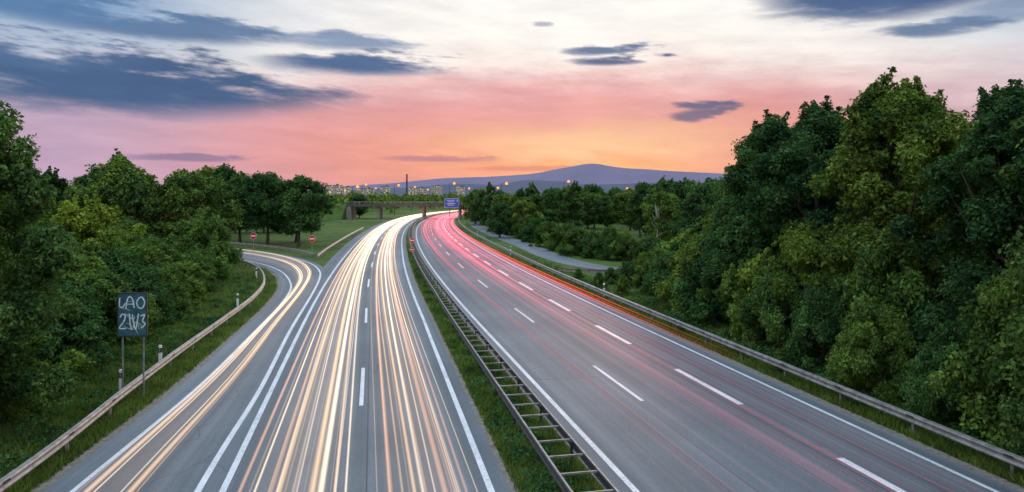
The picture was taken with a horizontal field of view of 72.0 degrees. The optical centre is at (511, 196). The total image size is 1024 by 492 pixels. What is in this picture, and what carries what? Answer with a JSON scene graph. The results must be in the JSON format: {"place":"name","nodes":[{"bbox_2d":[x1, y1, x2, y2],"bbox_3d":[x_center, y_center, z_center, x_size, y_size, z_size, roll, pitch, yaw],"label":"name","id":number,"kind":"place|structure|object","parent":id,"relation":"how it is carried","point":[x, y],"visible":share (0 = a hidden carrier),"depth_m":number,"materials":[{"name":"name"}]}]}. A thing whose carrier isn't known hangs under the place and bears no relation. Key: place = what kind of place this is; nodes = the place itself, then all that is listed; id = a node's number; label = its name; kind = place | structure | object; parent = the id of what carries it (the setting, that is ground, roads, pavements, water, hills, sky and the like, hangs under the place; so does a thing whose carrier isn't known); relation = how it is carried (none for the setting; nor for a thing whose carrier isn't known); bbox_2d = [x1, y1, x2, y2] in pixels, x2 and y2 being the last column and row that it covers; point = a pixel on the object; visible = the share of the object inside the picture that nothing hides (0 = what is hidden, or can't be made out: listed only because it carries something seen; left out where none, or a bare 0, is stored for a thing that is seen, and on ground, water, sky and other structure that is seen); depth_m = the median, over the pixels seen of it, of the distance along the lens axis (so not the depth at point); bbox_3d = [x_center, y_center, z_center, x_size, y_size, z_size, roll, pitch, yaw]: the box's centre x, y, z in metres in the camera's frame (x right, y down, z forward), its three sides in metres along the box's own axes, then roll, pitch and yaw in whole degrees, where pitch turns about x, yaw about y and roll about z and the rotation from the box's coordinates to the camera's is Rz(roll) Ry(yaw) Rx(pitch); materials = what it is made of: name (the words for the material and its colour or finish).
{"place":"outdoors","nodes":[
{"label":"outdoors","id":0,"kind":"place"},
{"bbox_2d":[42,249,322,491],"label":"ramp road","id":1,"kind":"structure","parent":0,"point":[165,454],"depth_m":27.12,"materials":[{"name":"grey asphalt"}]},
{"bbox_2d":[320,205,356,219],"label":"embankment","id":2,"kind":"structure","parent":0,"point":[339,212],"depth_m":267.92,"materials":[{"name":"green plant"}]},
{"bbox_2d":[353,180,655,196],"bbox_3d":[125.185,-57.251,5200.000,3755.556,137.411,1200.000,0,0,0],"label":"hills","id":3,"kind":"structure","parent":0,"point":[540,186],"depth_m":5041.76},
{"bbox_2d":[0,0,1023,186],"label":"sky","id":4,"kind":"structure","parent":0,"point":[331,92],"materials":[{"name":"pink"}]},
{"bbox_2d":[0,200,1023,491],"bbox_3d":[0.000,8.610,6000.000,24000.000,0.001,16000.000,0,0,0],"label":"ground","id":5,"kind":"structure","parent":0,"point":[331,232],"depth_m":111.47,"materials":[{"name":"green plant"}]},
{"bbox_2d":[0,358,52,421],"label":"bush","id":6,"kind":"object","parent":5,"relation":"on","point":[17,410],"visible":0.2,"depth_m":27.07,"materials":[{"name":"green plant"}]},
{"bbox_2d":[1,194,61,221],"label":"broadleaf tree","id":7,"kind":"object","parent":5,"relation":"on","point":[50,212],"visible":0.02,"depth_m":76.42,"materials":[{"name":"green plant"}]},
{"bbox_2d":[0,100,89,407],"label":"tall tree","id":8,"kind":"object","parent":5,"relation":"on","point":[51,250],"visible":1,"depth_m":25.24,"materials":[{"name":"green plant"}]},
{"bbox_2d":[7,305,96,406],"bbox_3d":[-21.782,6.632,29.827,6.716,4.041,5.769,0,0,-11],"label":"bush","id":9,"kind":"object","parent":5,"relation":"on","point":[71,359],"visible":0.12,"depth_m":31.42,"materials":[{"name":"green plant"}]},
{"bbox_2d":[42,166,68,213],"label":"slender tree","id":10,"kind":"object","parent":5,"relation":"on","point":[56,181],"visible":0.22,"depth_m":84.24,"materials":[{"name":"green plant"}]},
{"bbox_2d":[0,247,112,351],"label":"bush","id":11,"kind":"object","parent":5,"relation":"on","point":[76,280],"visible":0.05,"depth_m":38.90,"materials":[{"name":"green plant"}]},
{"bbox_2d":[25,280,113,372],"bbox_3d":[-22.428,6.408,35.236,6.171,4.476,5.972,0,0,23],"label":"bush","id":12,"kind":"object","parent":5,"relation":"on","point":[85,331],"visible":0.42,"depth_m":34.37,"materials":[{"name":"green plant"}]},
{"bbox_2d":[55,174,92,200],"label":"broadleaf tree","id":13,"kind":"object","parent":5,"relation":"on","point":[81,179],"visible":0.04,"depth_m":94.33,"materials":[{"name":"green plant"}]},
{"bbox_2d":[65,246,108,275],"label":"bush","id":14,"kind":"object","parent":5,"relation":"on","point":[94,261],"visible":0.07,"depth_m":46.09,"materials":[{"name":"green plant"}]},
{"bbox_2d":[47,193,145,250],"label":"light bush","id":15,"kind":"object","parent":5,"relation":"on","point":[89,220],"visible":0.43,"depth_m":74.48,"materials":[{"name":"green plant"}]},
{"bbox_2d":[64,160,165,237],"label":"broadleaf tree","id":16,"kind":"object","parent":5,"relation":"on","point":[111,175],"visible":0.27,"depth_m":82.09,"materials":[{"name":"green plant"}]},
{"bbox_2d":[90,148,142,215],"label":"slender tree","id":17,"kind":"object","parent":5,"relation":"on","point":[121,158],"visible":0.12,"depth_m":87.38,"materials":[{"name":"green plant"}]},
{"bbox_2d":[81,225,153,255],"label":"bush","id":18,"kind":"object","parent":5,"relation":"on","point":[118,237],"visible":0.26,"depth_m":68.85,"materials":[{"name":"green plant"}]},
{"bbox_2d":[77,154,157,222],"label":"broadleaf tree","id":19,"kind":"object","parent":5,"relation":"on","point":[91,179],"visible":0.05,"depth_m":89.22,"materials":[{"name":"green plant"}]},
{"bbox_2d":[95,246,145,273],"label":"bush","id":20,"kind":"object","parent":5,"relation":"on","point":[114,259],"visible":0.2,"depth_m":52.52,"materials":[{"name":"green plant"}]},
{"bbox_2d":[77,267,164,344],"bbox_3d":[-24.210,6.357,41.211,6.111,4.580,6.315,0,0,32],"label":"bush","id":21,"kind":"object","parent":5,"relation":"on","point":[107,284],"visible":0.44,"depth_m":40.87,"materials":[{"name":"green plant"}]},
{"bbox_2d":[102,167,155,237],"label":"slender tree","id":22,"kind":"object","parent":5,"relation":"on","point":[134,186],"visible":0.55,"depth_m":79.09,"materials":[{"name":"green plant"}]},
{"bbox_2d":[0,259,264,491],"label":"guard rail","id":23,"kind":"object","parent":5,"relation":"on","point":[15,475],"visible":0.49,"depth_m":26.64,"materials":[{"name":"metal"}]},
{"bbox_2d":[117,292,147,395],"bbox_3d":[-16.254,6.391,30.235,1.240,4.618,0.150,0,0,-7],"label":"graffiti sign","id":24,"kind":"object","parent":5,"relation":"on","point":[132,314],"visible":0.96,"depth_m":30.19,"materials":[{"name":"metal"}]},
{"bbox_2d":[124,241,174,268],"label":"bush","id":25,"kind":"object","parent":5,"relation":"on","point":[149,254],"visible":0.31,"depth_m":59.31,"materials":[{"name":"green plant"}]},
{"bbox_2d":[117,264,184,327],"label":"bush","id":26,"kind":"object","parent":5,"relation":"on","point":[149,279],"visible":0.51,"depth_m":46.72,"materials":[{"name":"green plant"}]},
{"bbox_2d":[127,236,187,262],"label":"bush","id":27,"kind":"object","parent":5,"relation":"on","point":[169,250],"visible":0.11,"depth_m":66.64,"materials":[{"name":"green plant"}]},
{"bbox_2d":[152,181,192,244],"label":"slender tree","id":28,"kind":"object","parent":5,"relation":"on","point":[174,196],"visible":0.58,"depth_m":83.15,"materials":[{"name":"green plant"}]},
{"bbox_2d":[155,263,202,314],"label":"bush","id":29,"kind":"object","parent":5,"relation":"on","point":[181,293],"visible":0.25,"depth_m":51.81,"materials":[{"name":"green plant"}]},
{"bbox_2d":[171,260,217,301],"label":"bush","id":30,"kind":"object","parent":5,"relation":"on","point":[193,270],"visible":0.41,"depth_m":57.65,"materials":[{"name":"green plant"}]},
{"bbox_2d":[152,169,245,243],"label":"broadleaf tree","id":31,"kind":"object","parent":5,"relation":"on","point":[196,186],"visible":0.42,"depth_m":89.64,"materials":[{"name":"green plant"}]},
{"bbox_2d":[181,253,219,292],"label":"bush","id":32,"kind":"object","parent":5,"relation":"on","point":[209,267],"visible":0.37,"depth_m":63.66,"materials":[{"name":"green plant"}]},
{"bbox_2d":[166,209,243,278],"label":"light bush","id":33,"kind":"object","parent":5,"relation":"on","point":[197,231],"visible":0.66,"depth_m":72.17,"materials":[{"name":"green plant"}]},
{"bbox_2d":[187,248,230,282],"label":"bush","id":34,"kind":"object","parent":5,"relation":"on","point":[223,272],"visible":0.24,"depth_m":69.15,"materials":[{"name":"green plant"}]},
{"bbox_2d":[195,163,236,212],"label":"open tree","id":35,"kind":"object","parent":5,"relation":"on","point":[227,173],"visible":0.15,"depth_m":137.11,"materials":[{"name":"green plant"}]},
{"bbox_2d":[205,171,252,242],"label":"open tree","id":36,"kind":"object","parent":5,"relation":"on","point":[236,180],"visible":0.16,"depth_m":129.78,"materials":[{"name":"green plant"}]},
{"bbox_2d":[229,171,290,244],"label":"open tree","id":37,"kind":"object","parent":5,"relation":"on","point":[257,186],"visible":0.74,"depth_m":124.68,"materials":[{"name":"green plant"}]},
{"bbox_2d":[228,242,314,258],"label":"guard rail","id":38,"kind":"object","parent":5,"relation":"on","point":[286,248],"visible":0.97,"depth_m":112.16,"materials":[{"name":"metal"}]},
{"bbox_2d":[260,174,338,246],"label":"open tree","id":39,"kind":"object","parent":5,"relation":"on","point":[304,196],"visible":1,"depth_m":119.25,"materials":[{"name":"green plant"}]},
{"bbox_2d":[180,210,510,491],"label":"highway carriageway","id":40,"kind":"structure","parent":5,"relation":"on","point":[309,434],"depth_m":29.32,"materials":[{"name":"grey asphalt"}]},
{"bbox_2d":[347,194,369,217],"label":"broadleaf tree","id":41,"kind":"object","parent":5,"relation":"on","point":[360,211],"visible":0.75,"depth_m":287.59,"materials":[{"name":"green plant"}]},
{"bbox_2d":[346,202,463,218],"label":"overpass bridge","id":42,"kind":"structure","parent":5,"relation":"on","point":[378,206],"depth_m":272.95,"materials":[{"name":"concrete"}]},
{"bbox_2d":[325,189,607,212],"bbox_3d":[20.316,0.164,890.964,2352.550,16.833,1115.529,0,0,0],"label":"distant forest","id":43,"kind":"object","parent":5,"relation":"on","point":[388,198],"visible":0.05,"depth_m":489.76,"materials":[{"name":"green plant"}]},
{"bbox_2d":[460,188,478,223],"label":"broadleaf tree","id":44,"kind":"object","parent":5,"relation":"on","point":[466,202],"visible":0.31,"depth_m":223.55,"materials":[{"name":"green plant"}]},
{"bbox_2d":[466,188,488,222],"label":"broadleaf tree","id":45,"kind":"object","parent":5,"relation":"on","point":[476,202],"visible":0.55,"depth_m":213.67,"materials":[{"name":"green plant"}]},
{"bbox_2d":[477,182,498,227],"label":"slender tree","id":46,"kind":"object","parent":5,"relation":"on","point":[488,202],"visible":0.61,"depth_m":189.25,"materials":[{"name":"green plant"}]},
{"bbox_2d":[486,202,512,236],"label":"broadleaf tree","id":47,"kind":"object","parent":5,"relation":"on","point":[500,224],"visible":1,"depth_m":148.83,"materials":[{"name":"green plant"}]},
{"bbox_2d":[409,210,618,491],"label":"median guard rail","id":48,"kind":"object","parent":5,"relation":"on","point":[592,466],"visible":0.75,"depth_m":27.57,"materials":[{"name":"metal"}]},
{"bbox_2d":[512,216,532,238],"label":"bush","id":49,"kind":"object","parent":5,"relation":"on","point":[522,223],"visible":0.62,"depth_m":145.11,"materials":[{"name":"green plant"}]},
{"bbox_2d":[508,199,540,230],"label":"broadleaf tree","id":50,"kind":"object","parent":5,"relation":"on","point":[524,206],"visible":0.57,"depth_m":149.37,"materials":[{"name":"green plant"}]},
{"bbox_2d":[32,212,1023,491],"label":"gravel shoulder","id":51,"kind":"object","parent":5,"relation":"on","point":[462,382],"visible":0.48,"depth_m":29.48},
{"bbox_2d":[520,216,547,242],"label":"bush","id":52,"kind":"object","parent":5,"relation":"on","point":[527,232],"visible":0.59,"depth_m":132.99,"materials":[{"name":"green plant"}]},
{"bbox_2d":[524,181,543,217],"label":"slender tree","id":53,"kind":"object","parent":5,"relation":"on","point":[534,192],"visible":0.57,"depth_m":169.12,"materials":[{"name":"green plant"}]},
{"bbox_2d":[528,221,558,246],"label":"bush","id":54,"kind":"object","parent":5,"relation":"on","point":[543,231],"visible":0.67,"depth_m":121.29,"materials":[{"name":"green plant"}]},
{"bbox_2d":[540,186,561,224],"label":"slender tree","id":55,"kind":"object","parent":5,"relation":"on","point":[550,200],"visible":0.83,"depth_m":159.25,"materials":[{"name":"green plant"}]},
{"bbox_2d":[543,223,576,251],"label":"bush","id":56,"kind":"object","parent":5,"relation":"on","point":[559,233],"visible":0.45,"depth_m":111.72,"materials":[{"name":"green plant"}]},
{"bbox_2d":[550,185,572,223],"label":"broadleaf tree","id":57,"kind":"object","parent":5,"relation":"on","point":[563,216],"visible":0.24,"depth_m":198.27,"materials":[{"name":"green plant"}]},
{"bbox_2d":[556,226,584,255],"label":"bush","id":58,"kind":"object","parent":5,"relation":"on","point":[575,235],"visible":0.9,"depth_m":103.31,"materials":[{"name":"green plant"}]},
{"bbox_2d":[559,180,585,227],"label":"slender tree","id":59,"kind":"object","parent":5,"relation":"on","point":[574,204],"visible":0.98,"depth_m":174.16,"materials":[{"name":"green plant"}]},
{"bbox_2d":[573,190,600,228],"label":"broadleaf tree","id":60,"kind":"object","parent":5,"relation":"on","point":[589,200],"visible":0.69,"depth_m":188.47,"materials":[{"name":"green plant"}]},
{"bbox_2d":[580,230,599,258],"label":"bush","id":61,"kind":"object","parent":5,"relation":"on","point":[588,247],"visible":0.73,"depth_m":99.02,"materials":[{"name":"green plant"}]},
{"bbox_2d":[594,195,619,226],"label":"broadleaf tree","id":62,"kind":"object","parent":5,"relation":"on","point":[604,218],"visible":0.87,"depth_m":183.90,"materials":[{"name":"green plant"}]},
{"bbox_2d":[591,225,625,260],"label":"bush","id":63,"kind":"object","parent":5,"relation":"on","point":[607,236],"visible":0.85,"depth_m":96.14,"materials":[{"name":"green plant"}]},
{"bbox_2d":[607,189,636,230],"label":"broadleaf tree","id":64,"kind":"object","parent":5,"relation":"on","point":[622,218],"visible":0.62,"depth_m":178.67,"materials":[{"name":"green plant"}]},
{"bbox_2d":[614,274,630,294],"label":"bush","id":65,"kind":"object","parent":5,"relation":"on","point":[623,281],"visible":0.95,"depth_m":61.83,"materials":[{"name":"green plant"}]},
{"bbox_2d":[608,233,639,260],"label":"bush","id":66,"kind":"object","parent":5,"relation":"on","point":[629,241],"visible":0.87,"depth_m":94.59,"materials":[{"name":"green plant"}]},
{"bbox_2d":[613,261,641,286],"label":"bush","id":67,"kind":"object","parent":5,"relation":"on","point":[628,269],"visible":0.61,"depth_m":67.80,"materials":[{"name":"green plant"}]},
{"bbox_2d":[625,182,652,237],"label":"slender tree","id":68,"kind":"object","parent":5,"relation":"on","point":[636,199],"visible":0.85,"depth_m":149.23,"materials":[{"name":"green plant"}]},
{"bbox_2d":[631,258,655,294],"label":"bush","id":69,"kind":"object","parent":5,"relation":"on","point":[637,278],"visible":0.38,"depth_m":62.82,"materials":[{"name":"green plant"}]},
{"bbox_2d":[627,236,659,263],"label":"bush","id":70,"kind":"object","parent":5,"relation":"on","point":[646,244],"visible":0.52,"depth_m":91.22,"materials":[{"name":"green plant"}]},
{"bbox_2d":[632,251,656,275],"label":"bush","id":71,"kind":"object","parent":5,"relation":"on","point":[643,256],"visible":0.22,"depth_m":69.62,"materials":[{"name":"green plant"}]},
{"bbox_2d":[642,182,673,236],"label":"birch tree","id":72,"kind":"object","parent":5,"relation":"on","point":[659,222],"visible":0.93,"depth_m":103.39,"materials":[{"name":"green plant"}]},
{"bbox_2d":[640,192,683,238],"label":"broadleaf tree","id":73,"kind":"object","parent":5,"relation":"on","point":[673,207],"visible":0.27,"depth_m":122.50,"materials":[{"name":"green plant"}]},
{"bbox_2d":[640,237,690,299],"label":"bush","id":74,"kind":"object","parent":5,"relation":"on","point":[659,270],"visible":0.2,"depth_m":57.67,"materials":[{"name":"green plant"}]},
{"bbox_2d":[652,237,701,315],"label":"bush","id":75,"kind":"object","parent":5,"relation":"on","point":[677,263],"visible":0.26,"depth_m":52.06,"materials":[{"name":"green plant"}]},
{"bbox_2d":[657,180,704,223],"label":"broadleaf tree","id":76,"kind":"object","parent":5,"relation":"on","point":[676,188],"visible":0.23,"depth_m":129.64,"materials":[{"name":"green plant"}]},
{"bbox_2d":[665,187,719,236],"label":"broadleaf tree","id":77,"kind":"object","parent":5,"relation":"on","point":[695,204],"visible":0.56,"depth_m":96.93,"materials":[{"name":"green plant"}]},
{"bbox_2d":[660,209,726,253],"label":"bush","id":78,"kind":"object","parent":5,"relation":"on","point":[689,231],"visible":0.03,"depth_m":59.03,"materials":[{"name":"green plant"}]},
{"bbox_2d":[680,177,722,218],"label":"broadleaf tree","id":79,"kind":"object","parent":5,"relation":"on","point":[706,186],"visible":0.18,"depth_m":124.56,"materials":[{"name":"green plant"}]},
{"bbox_2d":[669,247,738,326],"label":"bush","id":80,"kind":"object","parent":5,"relation":"on","point":[710,266],"visible":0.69,"depth_m":47.79,"materials":[{"name":"green plant"}]},
{"bbox_2d":[414,212,1019,491],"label":"highway carriageway outbound","id":81,"kind":"structure","parent":5,"relation":"on","point":[641,448],"depth_m":28.90,"materials":[{"name":"asphalt"}]},
{"bbox_2d":[70,214,998,491],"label":"road markings","id":82,"kind":"object","parent":81,"relation":"on","point":[464,424],"visible":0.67,"depth_m":29.88,"materials":[{"name":"paint"}]},
{"bbox_2d":[305,221,889,491],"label":"asphalt joints","id":83,"kind":"object","parent":81,"relation":"on","point":[564,378],"visible":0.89,"depth_m":30.04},
{"bbox_2d":[691,176,748,211],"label":"broadleaf tree","id":84,"kind":"object","parent":5,"relation":"on","point":[717,189],"visible":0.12,"depth_m":99.47,"materials":[{"name":"green plant"}]},
{"bbox_2d":[695,259,766,339],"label":"bush","id":85,"kind":"object","parent":5,"relation":"on","point":[729,289],"visible":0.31,"depth_m":43.09,"materials":[{"name":"green plant"}]},
{"bbox_2d":[694,207,781,309],"bbox_3d":[16.668,4.675,50.117,7.880,7.996,9.684,0,0,16],"label":"bush","id":86,"kind":"object","parent":5,"relation":"on","point":[748,236],"visible":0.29,"depth_m":49.09,"materials":[{"name":"green plant"}]},
{"bbox_2d":[458,215,1023,475],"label":"guard rail","id":87,"kind":"object","parent":5,"relation":"on","point":[1013,460],"visible":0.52,"depth_m":29.56,"materials":[{"name":"metal"}]},
{"bbox_2d":[729,272,805,359],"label":"bush","id":88,"kind":"object","parent":5,"relation":"on","point":[767,308],"visible":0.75,"depth_m":39.01,"materials":[{"name":"green plant"}]},
{"bbox_2d":[708,109,839,253],"bbox_3d":[19.903,0.948,53.499,10.459,15.380,9.966,0,0,-33],"label":"tall tree","id":89,"kind":"object","parent":5,"relation":"on","point":[768,133],"visible":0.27,"depth_m":52.66,"materials":[{"name":"green plant"}]},
{"bbox_2d":[736,221,853,335],"bbox_3d":[17.252,5.019,41.352,7.535,7.286,7.292,0,0,-4],"label":"bush","id":90,"kind":"object","parent":5,"relation":"on","point":[754,269],"visible":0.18,"depth_m":41.10,"materials":[{"name":"green plant"}]},
{"bbox_2d":[776,283,850,369],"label":"bush","id":91,"kind":"object","parent":5,"relation":"on","point":[813,329],"visible":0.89,"depth_m":34.50,"materials":[{"name":"green plant"}]},
{"bbox_2d":[741,95,889,290],"bbox_3d":[19.889,1.052,45.612,10.318,15.173,9.831,0,0,-9],"label":"tall tree","id":92,"kind":"object","parent":5,"relation":"on","point":[782,200],"visible":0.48,"depth_m":44.21,"materials":[{"name":"green plant"}]},
{"bbox_2d":[824,301,928,405],"bbox_3d":[15.969,6.569,30.426,4.406,4.158,3.585,0,0,-3],"label":"bush","id":93,"kind":"object","parent":5,"relation":"on","point":[861,361],"visible":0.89,"depth_m":29.91,"materials":[{"name":"green plant"}]},
{"bbox_2d":[782,66,994,333],"bbox_3d":[19.221,0.957,36.123,10.259,15.413,10.811,0,0,33],"label":"tall tree","id":94,"kind":"object","parent":5,"relation":"on","point":[905,132],"visible":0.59,"depth_m":34.76,"materials":[{"name":"green plant"}]},
{"bbox_2d":[826,235,958,382],"bbox_3d":[17.890,5.201,32.901,5.976,6.930,7.344,0,0,22],"label":"bush","id":95,"kind":"object","parent":5,"relation":"on","point":[911,280],"visible":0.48,"depth_m":31.96,"materials":[{"name":"green plant"}]},
{"bbox_2d":[855,78,1023,343],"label":"tall tree","id":96,"kind":"object","parent":5,"relation":"on","point":[999,213],"visible":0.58,"depth_m":29.04,"materials":[{"name":"green plant"}]},
{"bbox_2d":[898,318,1004,431],"bbox_3d":[16.701,6.569,26.324,4.155,4.158,3.380,0,0,-26],"label":"bush","id":97,"kind":"object","parent":5,"relation":"on","point":[922,397],"visible":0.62,"depth_m":26.15,"materials":[{"name":"green plant"}]},
{"bbox_2d":[910,79,1014,246],"bbox_3d":[27.291,1.052,39.411,10.318,15.173,9.831,0,0,-9],"label":"tall tree","id":98,"kind":"object","parent":5,"relation":"on","point":[987,102],"visible":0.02,"depth_m":39.03,"materials":[{"name":"green plant"}]},
{"bbox_2d":[925,266,1023,460],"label":"bush","id":99,"kind":"object","parent":5,"relation":"on","point":[985,381],"visible":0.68,"depth_m":24.44,"materials":[{"name":"green plant"}]},
{"bbox_2d":[990,116,1023,444],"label":"tall tree","id":100,"kind":"object","parent":5,"relation":"on","point":[1006,172],"visible":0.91,"depth_m":22.64,"materials":[{"name":"green plant"}]},
{"bbox_2d":[995,389,1023,458],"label":"bush","id":101,"kind":"object","parent":5,"relation":"on","point":[1012,410],"visible":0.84,"depth_m":22.54,"materials":[{"name":"green plant"}]},
{"bbox_2d":[325,164,726,189],"bbox_3d":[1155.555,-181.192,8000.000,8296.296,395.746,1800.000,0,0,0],"label":"hills","id":102,"kind":"structure","parent":0,"point":[592,173],"depth_m":7788.87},
{"bbox_2d":[469,222,623,268],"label":"side road","id":103,"kind":"structure","parent":0,"point":[545,253],"depth_m":109.18,"materials":[{"name":"grey asphalt"}]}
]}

